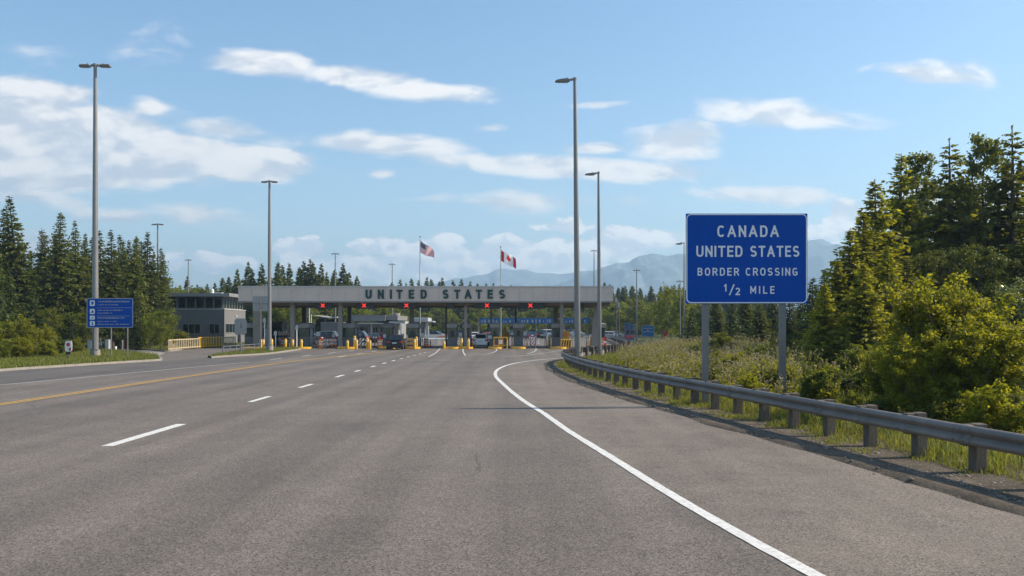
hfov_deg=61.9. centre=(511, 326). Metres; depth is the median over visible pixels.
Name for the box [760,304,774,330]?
conifer
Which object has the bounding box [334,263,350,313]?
conifer
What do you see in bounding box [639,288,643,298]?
conifer
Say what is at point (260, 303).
sign from behind
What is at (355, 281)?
conifer
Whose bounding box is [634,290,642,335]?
conifer
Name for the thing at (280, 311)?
broadleaf tree
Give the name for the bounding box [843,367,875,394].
bush
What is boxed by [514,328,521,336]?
window
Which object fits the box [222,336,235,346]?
brown barrier
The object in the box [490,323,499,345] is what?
inspection booth
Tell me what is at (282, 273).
conifer
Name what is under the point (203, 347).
forest floor
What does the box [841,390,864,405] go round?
bush
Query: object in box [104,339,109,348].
utility cabinet
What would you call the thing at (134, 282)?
conifer
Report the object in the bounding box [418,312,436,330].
broadleaf tree
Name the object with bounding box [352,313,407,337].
inspection hall
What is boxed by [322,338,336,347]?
barricade
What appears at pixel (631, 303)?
broadleaf tree
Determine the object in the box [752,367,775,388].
bush
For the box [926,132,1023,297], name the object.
roadside tree
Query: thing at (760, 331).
conifer
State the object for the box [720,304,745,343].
young conifer
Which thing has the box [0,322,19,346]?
bush
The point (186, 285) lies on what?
conifer
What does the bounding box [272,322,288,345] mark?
glazed kiosk
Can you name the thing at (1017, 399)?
bush
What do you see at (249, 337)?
inspection booth
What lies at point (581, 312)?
conifer
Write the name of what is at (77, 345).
bush
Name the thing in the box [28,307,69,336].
bush
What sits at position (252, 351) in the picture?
grass
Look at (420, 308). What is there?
flagpole
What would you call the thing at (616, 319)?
utility pole
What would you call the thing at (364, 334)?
parked car
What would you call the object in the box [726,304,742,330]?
conifer
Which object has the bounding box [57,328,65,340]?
broadleaf tree
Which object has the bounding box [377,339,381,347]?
traffic drum
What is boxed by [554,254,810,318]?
mountain
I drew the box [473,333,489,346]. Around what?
white car
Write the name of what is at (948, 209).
roadside conifer
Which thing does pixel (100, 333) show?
young conifer
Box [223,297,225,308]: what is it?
window
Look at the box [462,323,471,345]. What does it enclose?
inspection booth
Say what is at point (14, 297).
young conifer
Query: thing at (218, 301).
window
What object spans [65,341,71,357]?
notice board
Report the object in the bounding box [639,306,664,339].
broadleaf tree
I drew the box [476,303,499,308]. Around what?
lane signal
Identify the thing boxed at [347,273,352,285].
conifer
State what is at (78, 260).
conifer
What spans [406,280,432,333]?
conifer
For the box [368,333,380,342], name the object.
parked car
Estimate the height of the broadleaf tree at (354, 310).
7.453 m
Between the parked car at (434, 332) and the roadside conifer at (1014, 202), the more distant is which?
the parked car at (434, 332)
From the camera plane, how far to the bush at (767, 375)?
29.15 m
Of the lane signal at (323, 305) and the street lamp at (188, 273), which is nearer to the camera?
the lane signal at (323, 305)
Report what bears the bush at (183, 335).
on the forest floor
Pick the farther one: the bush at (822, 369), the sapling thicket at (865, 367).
the bush at (822, 369)
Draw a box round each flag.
[420,240,434,257]
[501,250,515,268]
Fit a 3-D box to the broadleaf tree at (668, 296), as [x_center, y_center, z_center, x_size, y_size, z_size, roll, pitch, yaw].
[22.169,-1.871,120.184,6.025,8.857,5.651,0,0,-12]
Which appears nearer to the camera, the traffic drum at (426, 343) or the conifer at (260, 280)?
the traffic drum at (426, 343)
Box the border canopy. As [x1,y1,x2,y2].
[237,286,613,346]
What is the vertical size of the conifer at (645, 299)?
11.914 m
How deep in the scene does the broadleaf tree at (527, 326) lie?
230.26 m
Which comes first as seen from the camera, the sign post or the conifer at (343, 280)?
the sign post
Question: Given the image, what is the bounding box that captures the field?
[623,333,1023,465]
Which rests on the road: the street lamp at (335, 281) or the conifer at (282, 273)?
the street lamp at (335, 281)
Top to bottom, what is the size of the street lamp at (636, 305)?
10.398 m
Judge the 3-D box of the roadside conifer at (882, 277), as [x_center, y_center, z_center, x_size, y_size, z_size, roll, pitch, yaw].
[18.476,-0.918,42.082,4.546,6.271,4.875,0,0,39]
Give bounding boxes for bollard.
[366,338,368,348]
[413,339,415,348]
[460,339,462,348]
[467,339,469,348]
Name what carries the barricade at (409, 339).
on the road
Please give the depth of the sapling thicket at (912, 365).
20.22 m
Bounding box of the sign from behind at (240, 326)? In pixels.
[234,318,246,351]
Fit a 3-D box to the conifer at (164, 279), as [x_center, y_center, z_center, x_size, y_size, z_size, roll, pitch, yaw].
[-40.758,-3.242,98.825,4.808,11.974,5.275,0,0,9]
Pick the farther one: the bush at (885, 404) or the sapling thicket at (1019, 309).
the sapling thicket at (1019, 309)
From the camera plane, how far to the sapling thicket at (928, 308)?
21.09 m
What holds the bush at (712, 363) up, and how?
on the field
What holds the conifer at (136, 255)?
on the forest floor
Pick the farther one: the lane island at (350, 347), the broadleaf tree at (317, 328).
the broadleaf tree at (317, 328)
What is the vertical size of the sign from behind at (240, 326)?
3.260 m
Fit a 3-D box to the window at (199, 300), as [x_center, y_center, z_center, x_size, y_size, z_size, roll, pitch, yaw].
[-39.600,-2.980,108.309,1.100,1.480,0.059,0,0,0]
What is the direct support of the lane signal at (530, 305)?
hanging from the border canopy
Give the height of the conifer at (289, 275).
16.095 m
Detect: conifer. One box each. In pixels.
[0,196,55,322]
[0,208,28,316]
[0,254,24,318]
[0,257,23,323]
[0,268,23,324]
[18,289,44,328]
[22,251,35,303]
[24,227,63,325]
[28,213,85,340]
[30,234,51,279]
[46,234,68,304]
[52,221,91,326]
[54,242,74,324]
[62,316,82,341]
[79,234,98,337]
[79,287,107,348]
[80,238,90,262]
[82,238,103,297]
[83,230,110,303]
[98,230,141,348]
[102,240,133,344]
[113,235,127,297]
[113,294,149,349]
[115,240,132,294]
[118,235,156,346]
[118,240,151,280]
[131,232,173,346]
[137,240,149,270]
[148,254,174,329]
[151,249,180,338]
[155,253,177,292]
[182,276,189,291]
[217,278,225,292]
[224,277,231,292]
[231,269,244,307]
[240,261,250,285]
[243,268,256,322]
[245,263,267,322]
[271,262,288,337]
[279,265,289,337]
[286,263,293,285]
[294,267,304,285]
[299,261,307,285]
[303,259,312,284]
[307,262,318,285]
[308,263,332,331]
[323,272,337,318]
[330,269,337,284]
[330,276,334,285]
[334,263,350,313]
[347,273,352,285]
[353,276,360,322]
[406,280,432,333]
[425,279,443,333]
[432,278,454,333]
[456,308,467,329]
[467,308,483,332]
[503,285,517,330]
[517,308,527,315]
[526,309,540,331]
[538,308,549,329]
[565,308,581,331]
[580,308,589,332]
[615,288,620,303]
[617,287,626,333]
[626,286,641,334]
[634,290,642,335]
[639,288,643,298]
[643,294,649,306]
[647,286,656,303]
[678,307,700,342]
[685,305,713,342]
[699,304,728,337]
[713,304,726,328]
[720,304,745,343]
[722,304,731,326]
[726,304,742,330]
[727,304,755,339]
[741,304,776,343]
[743,304,761,331]
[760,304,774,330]
[763,304,777,338]
[773,304,799,339]
[773,304,807,338]
[787,270,828,339]
[788,229,887,362]
[789,284,850,367]
[793,259,856,360]
[793,278,818,338]
[799,212,917,336]
[808,153,954,321]
[808,179,923,334]
[815,263,903,366]
[849,244,911,348]
[892,258,924,331]
[904,137,997,291]
[939,164,1020,310]
[963,125,1023,297]
[975,190,1023,306]
[976,251,1022,311]
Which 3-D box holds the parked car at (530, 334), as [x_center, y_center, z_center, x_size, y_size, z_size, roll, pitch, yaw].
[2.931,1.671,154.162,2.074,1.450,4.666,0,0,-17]
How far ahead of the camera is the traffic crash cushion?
91.80 m
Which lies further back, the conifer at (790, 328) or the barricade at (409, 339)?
the barricade at (409, 339)
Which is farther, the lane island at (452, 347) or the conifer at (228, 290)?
the conifer at (228, 290)
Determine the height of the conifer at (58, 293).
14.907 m
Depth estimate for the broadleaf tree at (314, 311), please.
154.19 m
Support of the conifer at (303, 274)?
on the forest floor
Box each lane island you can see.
[297,346,317,348]
[337,346,365,348]
[406,346,424,348]
[445,346,459,348]
[488,346,501,348]
[511,346,525,348]
[547,346,565,348]
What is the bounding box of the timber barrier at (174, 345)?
[168,338,199,350]
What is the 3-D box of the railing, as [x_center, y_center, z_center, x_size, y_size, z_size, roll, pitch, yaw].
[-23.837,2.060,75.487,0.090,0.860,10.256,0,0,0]
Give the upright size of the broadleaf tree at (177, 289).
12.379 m
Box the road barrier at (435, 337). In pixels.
[421,335,444,339]
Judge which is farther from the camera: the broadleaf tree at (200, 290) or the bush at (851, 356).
the broadleaf tree at (200, 290)
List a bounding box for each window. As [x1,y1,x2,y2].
[168,297,176,308]
[177,297,185,308]
[183,324,200,333]
[187,297,194,308]
[196,297,203,308]
[205,297,212,308]
[209,324,219,333]
[214,297,222,308]
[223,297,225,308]
[225,324,233,332]
[226,297,228,308]
[229,298,231,308]
[232,298,234,308]
[245,328,263,336]
[295,328,309,336]
[343,328,354,336]
[360,327,367,333]
[373,327,377,332]
[384,328,391,336]
[408,328,418,336]
[448,328,455,336]
[491,328,497,336]
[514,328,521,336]
[553,328,559,336]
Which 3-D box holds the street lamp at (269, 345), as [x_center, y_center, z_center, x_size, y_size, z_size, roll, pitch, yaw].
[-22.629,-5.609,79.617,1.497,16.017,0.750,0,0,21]
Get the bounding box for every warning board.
[501,327,508,346]
[564,331,569,338]
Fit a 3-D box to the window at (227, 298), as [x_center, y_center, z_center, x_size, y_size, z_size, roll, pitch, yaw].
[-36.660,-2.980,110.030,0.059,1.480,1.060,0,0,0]
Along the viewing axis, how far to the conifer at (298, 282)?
175.47 m
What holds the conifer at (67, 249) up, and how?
on the forest floor
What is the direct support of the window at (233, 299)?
in the office building
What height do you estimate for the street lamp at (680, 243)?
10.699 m
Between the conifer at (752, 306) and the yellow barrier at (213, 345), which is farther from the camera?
the conifer at (752, 306)
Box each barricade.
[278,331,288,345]
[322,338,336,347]
[359,338,369,348]
[405,337,412,346]
[529,336,536,347]
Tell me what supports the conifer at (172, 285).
on the forest floor
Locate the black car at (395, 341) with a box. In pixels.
[387,335,405,349]
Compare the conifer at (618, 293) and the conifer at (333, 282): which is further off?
the conifer at (618, 293)
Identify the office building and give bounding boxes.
[165,289,245,342]
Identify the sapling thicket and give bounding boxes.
[857,344,901,396]
[870,331,962,411]
[878,270,1022,387]
[922,311,1023,400]
[985,274,1023,389]
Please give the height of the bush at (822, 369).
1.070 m
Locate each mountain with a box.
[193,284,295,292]
[434,269,590,285]
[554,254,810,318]
[807,239,846,300]
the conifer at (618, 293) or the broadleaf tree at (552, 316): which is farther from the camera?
the conifer at (618, 293)
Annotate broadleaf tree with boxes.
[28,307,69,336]
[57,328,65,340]
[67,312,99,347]
[118,328,132,344]
[136,315,164,348]
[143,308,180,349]
[168,284,187,292]
[183,285,217,292]
[263,308,275,322]
[271,308,287,321]
[274,308,289,335]
[285,308,318,331]
[286,308,301,335]
[300,308,317,322]
[313,313,326,332]
[329,308,354,322]
[344,308,374,322]
[356,309,373,322]
[374,308,395,322]
[388,308,414,329]
[414,311,425,317]
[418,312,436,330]
[429,308,456,332]
[448,314,460,329]
[467,308,489,332]
[484,308,506,324]
[499,312,510,331]
[517,310,532,332]
[521,308,550,330]
[546,308,559,328]
[550,308,573,328]
[570,310,587,330]
[583,308,604,331]
[601,303,614,330]
[601,305,622,331]
[606,301,631,332]
[608,309,624,332]
[619,297,649,337]
[622,305,648,336]
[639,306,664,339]
[648,281,693,338]
[649,298,672,338]
[669,292,695,338]
[689,304,713,328]
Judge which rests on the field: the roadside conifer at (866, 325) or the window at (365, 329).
the roadside conifer at (866, 325)
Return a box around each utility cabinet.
[87,340,91,350]
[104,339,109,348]
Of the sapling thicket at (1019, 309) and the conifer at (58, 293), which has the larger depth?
the conifer at (58, 293)
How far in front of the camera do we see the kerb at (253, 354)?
70.31 m
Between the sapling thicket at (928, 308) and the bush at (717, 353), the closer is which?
the sapling thicket at (928, 308)
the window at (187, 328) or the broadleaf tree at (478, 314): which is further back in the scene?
the broadleaf tree at (478, 314)
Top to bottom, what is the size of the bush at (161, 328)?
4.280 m
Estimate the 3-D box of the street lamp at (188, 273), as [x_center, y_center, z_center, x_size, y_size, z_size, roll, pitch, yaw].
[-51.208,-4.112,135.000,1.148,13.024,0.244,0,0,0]
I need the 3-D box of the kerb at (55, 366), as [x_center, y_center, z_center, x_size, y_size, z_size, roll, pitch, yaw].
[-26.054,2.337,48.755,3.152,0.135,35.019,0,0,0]
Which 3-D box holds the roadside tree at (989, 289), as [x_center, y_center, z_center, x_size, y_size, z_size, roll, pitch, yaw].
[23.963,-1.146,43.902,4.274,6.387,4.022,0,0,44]
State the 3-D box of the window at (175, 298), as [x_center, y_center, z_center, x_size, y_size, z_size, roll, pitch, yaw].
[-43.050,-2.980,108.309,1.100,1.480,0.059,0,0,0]
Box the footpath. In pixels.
[117,349,163,354]
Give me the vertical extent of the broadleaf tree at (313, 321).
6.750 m
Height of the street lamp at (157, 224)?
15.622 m
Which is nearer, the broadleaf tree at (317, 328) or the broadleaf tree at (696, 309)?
the broadleaf tree at (317, 328)
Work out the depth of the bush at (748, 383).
26.88 m
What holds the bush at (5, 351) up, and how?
on the verge
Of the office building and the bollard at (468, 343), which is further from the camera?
the office building
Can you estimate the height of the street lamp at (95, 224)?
21.861 m
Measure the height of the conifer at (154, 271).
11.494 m
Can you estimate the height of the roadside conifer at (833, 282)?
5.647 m
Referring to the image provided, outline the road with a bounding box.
[0,335,1023,575]
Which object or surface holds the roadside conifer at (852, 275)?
on the field
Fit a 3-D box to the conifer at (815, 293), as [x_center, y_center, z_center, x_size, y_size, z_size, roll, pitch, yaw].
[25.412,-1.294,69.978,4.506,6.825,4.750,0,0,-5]
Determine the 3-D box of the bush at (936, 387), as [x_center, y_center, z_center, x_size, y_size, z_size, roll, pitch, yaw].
[10.014,1.667,19.814,1.908,1.710,1.818,0,0,-13]
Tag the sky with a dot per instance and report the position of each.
(380, 126)
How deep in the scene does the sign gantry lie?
196.05 m
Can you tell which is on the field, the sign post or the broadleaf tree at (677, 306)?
the broadleaf tree at (677, 306)
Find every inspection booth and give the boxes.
[245,323,266,345]
[295,323,314,345]
[343,323,358,345]
[382,323,395,345]
[407,323,420,345]
[447,323,458,345]
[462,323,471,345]
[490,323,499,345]
[513,323,523,345]
[551,323,559,345]
[601,323,605,338]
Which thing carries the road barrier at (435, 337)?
on the road
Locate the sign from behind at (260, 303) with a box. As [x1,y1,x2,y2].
[253,296,267,347]
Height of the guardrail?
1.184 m
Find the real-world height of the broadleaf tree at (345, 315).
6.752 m
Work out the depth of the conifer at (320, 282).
164.66 m
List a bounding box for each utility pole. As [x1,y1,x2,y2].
[615,294,616,341]
[617,299,620,336]
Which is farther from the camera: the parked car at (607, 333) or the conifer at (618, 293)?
the conifer at (618, 293)
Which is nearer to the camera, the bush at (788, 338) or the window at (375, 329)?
the bush at (788, 338)
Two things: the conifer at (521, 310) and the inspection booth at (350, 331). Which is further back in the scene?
the conifer at (521, 310)
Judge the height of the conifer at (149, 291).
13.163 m
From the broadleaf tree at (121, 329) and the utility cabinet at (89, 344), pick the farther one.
the broadleaf tree at (121, 329)
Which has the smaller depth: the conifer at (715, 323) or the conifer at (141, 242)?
the conifer at (715, 323)
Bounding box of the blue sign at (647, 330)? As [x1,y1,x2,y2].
[642,325,653,341]
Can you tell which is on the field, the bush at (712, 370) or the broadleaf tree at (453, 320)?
the bush at (712, 370)
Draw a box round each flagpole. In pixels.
[419,236,421,344]
[500,246,501,338]
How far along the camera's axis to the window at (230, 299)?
111.15 m
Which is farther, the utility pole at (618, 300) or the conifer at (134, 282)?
the utility pole at (618, 300)
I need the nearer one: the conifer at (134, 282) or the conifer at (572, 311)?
the conifer at (134, 282)
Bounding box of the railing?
[222,344,259,351]
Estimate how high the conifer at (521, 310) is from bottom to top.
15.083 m
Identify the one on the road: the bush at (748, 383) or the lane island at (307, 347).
the lane island at (307, 347)
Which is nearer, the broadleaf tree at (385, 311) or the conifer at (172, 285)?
the conifer at (172, 285)
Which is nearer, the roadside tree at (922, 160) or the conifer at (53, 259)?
the roadside tree at (922, 160)
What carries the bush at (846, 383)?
on the field
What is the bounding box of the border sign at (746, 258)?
[686,214,806,402]
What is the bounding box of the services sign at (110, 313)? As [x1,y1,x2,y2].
[87,298,132,356]
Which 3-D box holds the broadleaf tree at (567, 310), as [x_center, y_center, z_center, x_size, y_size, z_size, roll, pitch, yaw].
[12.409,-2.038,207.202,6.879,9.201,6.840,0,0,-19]
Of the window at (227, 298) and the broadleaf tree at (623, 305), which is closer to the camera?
the window at (227, 298)
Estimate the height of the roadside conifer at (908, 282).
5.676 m
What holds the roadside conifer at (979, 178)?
on the field
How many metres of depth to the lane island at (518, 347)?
90.85 m
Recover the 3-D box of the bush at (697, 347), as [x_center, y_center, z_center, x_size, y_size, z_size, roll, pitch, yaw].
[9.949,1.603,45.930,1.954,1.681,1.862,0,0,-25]
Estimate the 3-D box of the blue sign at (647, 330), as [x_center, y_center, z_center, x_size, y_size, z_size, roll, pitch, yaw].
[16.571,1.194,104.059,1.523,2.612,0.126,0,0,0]
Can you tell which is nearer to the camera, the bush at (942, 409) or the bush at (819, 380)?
the bush at (942, 409)
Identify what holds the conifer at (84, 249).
on the forest floor
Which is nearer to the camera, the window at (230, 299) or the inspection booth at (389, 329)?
the inspection booth at (389, 329)
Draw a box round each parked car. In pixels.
[319,331,337,341]
[334,331,368,343]
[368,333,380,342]
[429,331,441,333]
[523,332,536,338]
[534,330,545,338]
[543,329,550,337]
[570,331,584,336]
[605,331,617,337]
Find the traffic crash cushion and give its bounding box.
[560,339,570,348]
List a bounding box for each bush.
[0,314,38,356]
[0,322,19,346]
[0,338,13,357]
[6,337,42,356]
[30,324,57,353]
[32,338,59,355]
[54,336,66,353]
[71,336,87,351]
[171,329,191,344]
[680,340,712,359]
[698,359,724,368]
[698,363,730,383]
[709,332,740,350]
[709,349,728,361]
[720,350,751,368]
[736,372,763,388]
[742,344,770,368]
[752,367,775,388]
[764,362,801,387]
[766,341,795,361]
[768,332,801,355]
[786,359,810,381]
[790,364,842,403]
[803,361,841,377]
[803,366,824,378]
[830,371,857,396]
[834,343,871,372]
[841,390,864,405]
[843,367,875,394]
[858,398,895,411]
[868,390,897,412]
[893,363,985,415]
[918,390,971,422]
[948,378,1023,433]
[1006,393,1023,428]
[1017,408,1023,429]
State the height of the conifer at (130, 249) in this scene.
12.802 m
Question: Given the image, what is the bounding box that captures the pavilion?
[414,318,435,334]
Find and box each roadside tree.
[887,150,953,250]
[909,250,981,297]
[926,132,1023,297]
[933,243,1023,314]
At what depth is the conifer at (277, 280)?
168.17 m
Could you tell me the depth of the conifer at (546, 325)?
272.06 m
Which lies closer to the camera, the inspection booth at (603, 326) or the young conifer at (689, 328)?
the young conifer at (689, 328)
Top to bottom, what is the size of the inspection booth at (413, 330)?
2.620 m
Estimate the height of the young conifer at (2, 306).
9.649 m
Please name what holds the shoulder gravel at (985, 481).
on the road
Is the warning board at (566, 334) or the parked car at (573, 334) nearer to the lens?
the warning board at (566, 334)
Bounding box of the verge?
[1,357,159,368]
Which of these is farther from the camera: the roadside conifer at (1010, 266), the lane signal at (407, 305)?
the lane signal at (407, 305)
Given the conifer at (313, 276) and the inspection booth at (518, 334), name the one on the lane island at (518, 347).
the inspection booth at (518, 334)
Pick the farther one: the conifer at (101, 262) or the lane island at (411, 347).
the conifer at (101, 262)
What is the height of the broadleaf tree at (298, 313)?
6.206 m
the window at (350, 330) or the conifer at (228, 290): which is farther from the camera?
the conifer at (228, 290)
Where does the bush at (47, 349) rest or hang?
on the verge
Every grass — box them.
[85,342,244,349]
[210,346,298,355]
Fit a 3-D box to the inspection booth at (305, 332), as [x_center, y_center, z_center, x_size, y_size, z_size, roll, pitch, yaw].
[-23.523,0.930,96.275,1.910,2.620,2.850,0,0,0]
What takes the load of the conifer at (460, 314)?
on the ground
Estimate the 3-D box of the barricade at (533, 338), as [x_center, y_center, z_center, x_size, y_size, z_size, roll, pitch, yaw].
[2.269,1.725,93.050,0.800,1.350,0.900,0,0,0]
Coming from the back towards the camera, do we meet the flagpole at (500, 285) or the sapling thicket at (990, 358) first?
the flagpole at (500, 285)
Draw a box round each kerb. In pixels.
[0,356,161,370]
[121,347,202,351]
[208,347,300,357]
[543,340,1023,515]
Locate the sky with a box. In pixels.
[0,0,1023,289]
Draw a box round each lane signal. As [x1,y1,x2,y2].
[315,303,332,308]
[356,303,373,308]
[399,303,415,308]
[447,303,452,308]
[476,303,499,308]
[519,303,542,308]
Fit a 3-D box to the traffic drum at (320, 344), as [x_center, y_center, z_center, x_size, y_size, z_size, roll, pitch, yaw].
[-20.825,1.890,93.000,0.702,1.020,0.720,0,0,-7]
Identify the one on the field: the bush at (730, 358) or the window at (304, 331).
the bush at (730, 358)
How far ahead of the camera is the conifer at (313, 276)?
175.78 m
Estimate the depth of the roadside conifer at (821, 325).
40.77 m
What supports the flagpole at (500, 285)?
on the road
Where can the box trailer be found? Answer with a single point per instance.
(329, 326)
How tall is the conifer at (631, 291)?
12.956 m
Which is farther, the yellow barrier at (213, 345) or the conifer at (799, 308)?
the yellow barrier at (213, 345)
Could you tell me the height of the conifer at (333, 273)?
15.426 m
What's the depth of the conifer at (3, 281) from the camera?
84.88 m
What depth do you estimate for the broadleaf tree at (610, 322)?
187.30 m
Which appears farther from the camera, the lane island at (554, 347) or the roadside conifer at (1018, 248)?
the lane island at (554, 347)
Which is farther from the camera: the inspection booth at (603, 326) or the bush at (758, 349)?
the inspection booth at (603, 326)
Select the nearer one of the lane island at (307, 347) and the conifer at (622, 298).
the lane island at (307, 347)
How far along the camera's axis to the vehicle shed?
153.46 m
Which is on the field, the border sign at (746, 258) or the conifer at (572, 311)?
the border sign at (746, 258)
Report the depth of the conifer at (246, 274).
185.53 m
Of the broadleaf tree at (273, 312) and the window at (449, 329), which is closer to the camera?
the window at (449, 329)
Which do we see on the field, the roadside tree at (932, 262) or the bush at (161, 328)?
the roadside tree at (932, 262)
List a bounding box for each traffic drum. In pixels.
[318,339,323,347]
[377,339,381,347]
[424,338,428,346]
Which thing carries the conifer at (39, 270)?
on the forest floor
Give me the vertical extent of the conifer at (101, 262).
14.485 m
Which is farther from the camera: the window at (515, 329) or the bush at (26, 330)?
the window at (515, 329)
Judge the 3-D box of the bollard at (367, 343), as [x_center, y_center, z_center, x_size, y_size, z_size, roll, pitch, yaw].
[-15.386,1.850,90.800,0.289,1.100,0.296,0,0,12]
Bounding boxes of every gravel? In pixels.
[551,339,1023,503]
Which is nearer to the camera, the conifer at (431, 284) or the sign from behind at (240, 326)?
the sign from behind at (240, 326)
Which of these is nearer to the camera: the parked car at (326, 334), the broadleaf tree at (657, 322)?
the parked car at (326, 334)
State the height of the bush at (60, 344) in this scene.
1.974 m
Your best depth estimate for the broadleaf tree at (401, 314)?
206.23 m
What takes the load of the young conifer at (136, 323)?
on the forest floor
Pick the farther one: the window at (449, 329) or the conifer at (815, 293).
the window at (449, 329)
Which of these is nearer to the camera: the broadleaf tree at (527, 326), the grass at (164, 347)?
the grass at (164, 347)
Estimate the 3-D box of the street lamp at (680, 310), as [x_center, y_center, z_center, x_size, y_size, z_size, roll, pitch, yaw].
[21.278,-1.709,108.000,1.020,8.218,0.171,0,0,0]
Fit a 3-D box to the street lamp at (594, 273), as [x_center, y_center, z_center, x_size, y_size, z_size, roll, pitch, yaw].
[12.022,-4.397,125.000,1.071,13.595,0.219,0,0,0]
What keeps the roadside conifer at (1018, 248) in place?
on the field
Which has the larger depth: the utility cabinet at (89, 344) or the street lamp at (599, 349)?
the utility cabinet at (89, 344)
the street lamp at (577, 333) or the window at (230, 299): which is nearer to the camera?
the street lamp at (577, 333)
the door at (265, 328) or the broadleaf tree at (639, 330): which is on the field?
the broadleaf tree at (639, 330)
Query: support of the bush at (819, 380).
on the field
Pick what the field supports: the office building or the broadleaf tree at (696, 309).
the broadleaf tree at (696, 309)
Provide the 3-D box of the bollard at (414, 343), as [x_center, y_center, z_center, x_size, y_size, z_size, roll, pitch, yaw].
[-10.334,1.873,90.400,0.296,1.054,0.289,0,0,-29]
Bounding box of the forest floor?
[85,342,289,349]
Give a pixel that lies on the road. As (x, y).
(435, 459)
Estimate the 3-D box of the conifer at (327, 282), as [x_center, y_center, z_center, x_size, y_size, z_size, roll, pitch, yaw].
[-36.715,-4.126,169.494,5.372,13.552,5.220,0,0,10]
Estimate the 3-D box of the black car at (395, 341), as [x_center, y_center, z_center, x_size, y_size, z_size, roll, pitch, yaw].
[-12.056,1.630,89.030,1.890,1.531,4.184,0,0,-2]
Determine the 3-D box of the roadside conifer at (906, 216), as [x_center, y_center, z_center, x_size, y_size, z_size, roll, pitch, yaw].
[23.104,-4.008,51.234,8.480,12.667,8.654,0,0,-30]
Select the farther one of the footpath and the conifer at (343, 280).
the conifer at (343, 280)
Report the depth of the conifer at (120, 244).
107.51 m
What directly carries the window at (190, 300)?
in the office building
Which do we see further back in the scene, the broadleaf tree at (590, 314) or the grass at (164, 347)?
the broadleaf tree at (590, 314)
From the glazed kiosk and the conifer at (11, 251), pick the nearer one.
the conifer at (11, 251)
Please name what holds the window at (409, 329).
in the inspection booth at (413, 330)
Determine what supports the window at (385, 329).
in the inspection booth at (389, 329)
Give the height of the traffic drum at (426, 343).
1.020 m
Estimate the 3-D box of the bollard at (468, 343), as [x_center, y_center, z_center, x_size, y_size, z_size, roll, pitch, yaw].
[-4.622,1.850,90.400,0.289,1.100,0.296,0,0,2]
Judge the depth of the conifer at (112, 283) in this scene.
87.96 m
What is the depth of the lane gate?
91.55 m
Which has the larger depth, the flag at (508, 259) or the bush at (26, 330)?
the flag at (508, 259)
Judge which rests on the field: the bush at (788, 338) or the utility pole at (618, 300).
the bush at (788, 338)
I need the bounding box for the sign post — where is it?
[263,318,265,339]
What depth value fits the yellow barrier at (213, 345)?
94.28 m
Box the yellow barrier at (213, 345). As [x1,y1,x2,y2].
[198,336,221,347]
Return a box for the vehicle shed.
[313,315,337,332]
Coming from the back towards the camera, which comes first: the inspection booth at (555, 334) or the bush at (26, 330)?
the inspection booth at (555, 334)
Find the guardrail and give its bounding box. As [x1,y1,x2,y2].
[561,335,1023,472]
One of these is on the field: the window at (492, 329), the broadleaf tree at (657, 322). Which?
the broadleaf tree at (657, 322)
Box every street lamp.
[79,63,111,355]
[151,223,163,266]
[185,259,191,292]
[261,180,277,350]
[333,253,336,321]
[389,263,395,320]
[555,77,582,355]
[585,171,603,355]
[592,250,595,309]
[633,269,639,342]
[676,242,684,341]
[676,280,682,338]
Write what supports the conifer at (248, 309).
on the forest floor
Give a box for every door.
[265,328,266,345]
[310,328,312,345]
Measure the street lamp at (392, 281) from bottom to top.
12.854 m
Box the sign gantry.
[478,318,592,332]
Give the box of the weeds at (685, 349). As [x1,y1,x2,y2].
[613,333,872,398]
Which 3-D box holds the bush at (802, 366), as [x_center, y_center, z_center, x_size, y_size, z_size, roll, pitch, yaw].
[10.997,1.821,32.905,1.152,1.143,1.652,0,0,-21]
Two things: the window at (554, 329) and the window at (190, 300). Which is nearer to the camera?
the window at (554, 329)
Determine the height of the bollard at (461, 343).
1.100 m
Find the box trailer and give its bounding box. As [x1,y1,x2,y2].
[321,322,345,332]
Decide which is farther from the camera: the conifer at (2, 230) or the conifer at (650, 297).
the conifer at (650, 297)
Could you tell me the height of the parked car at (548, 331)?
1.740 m
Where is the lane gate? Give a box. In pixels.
[494,337,507,348]
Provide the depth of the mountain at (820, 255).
4117.86 m
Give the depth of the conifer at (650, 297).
258.50 m
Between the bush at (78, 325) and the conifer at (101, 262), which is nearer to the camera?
the bush at (78, 325)
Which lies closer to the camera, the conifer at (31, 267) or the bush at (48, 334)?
the bush at (48, 334)

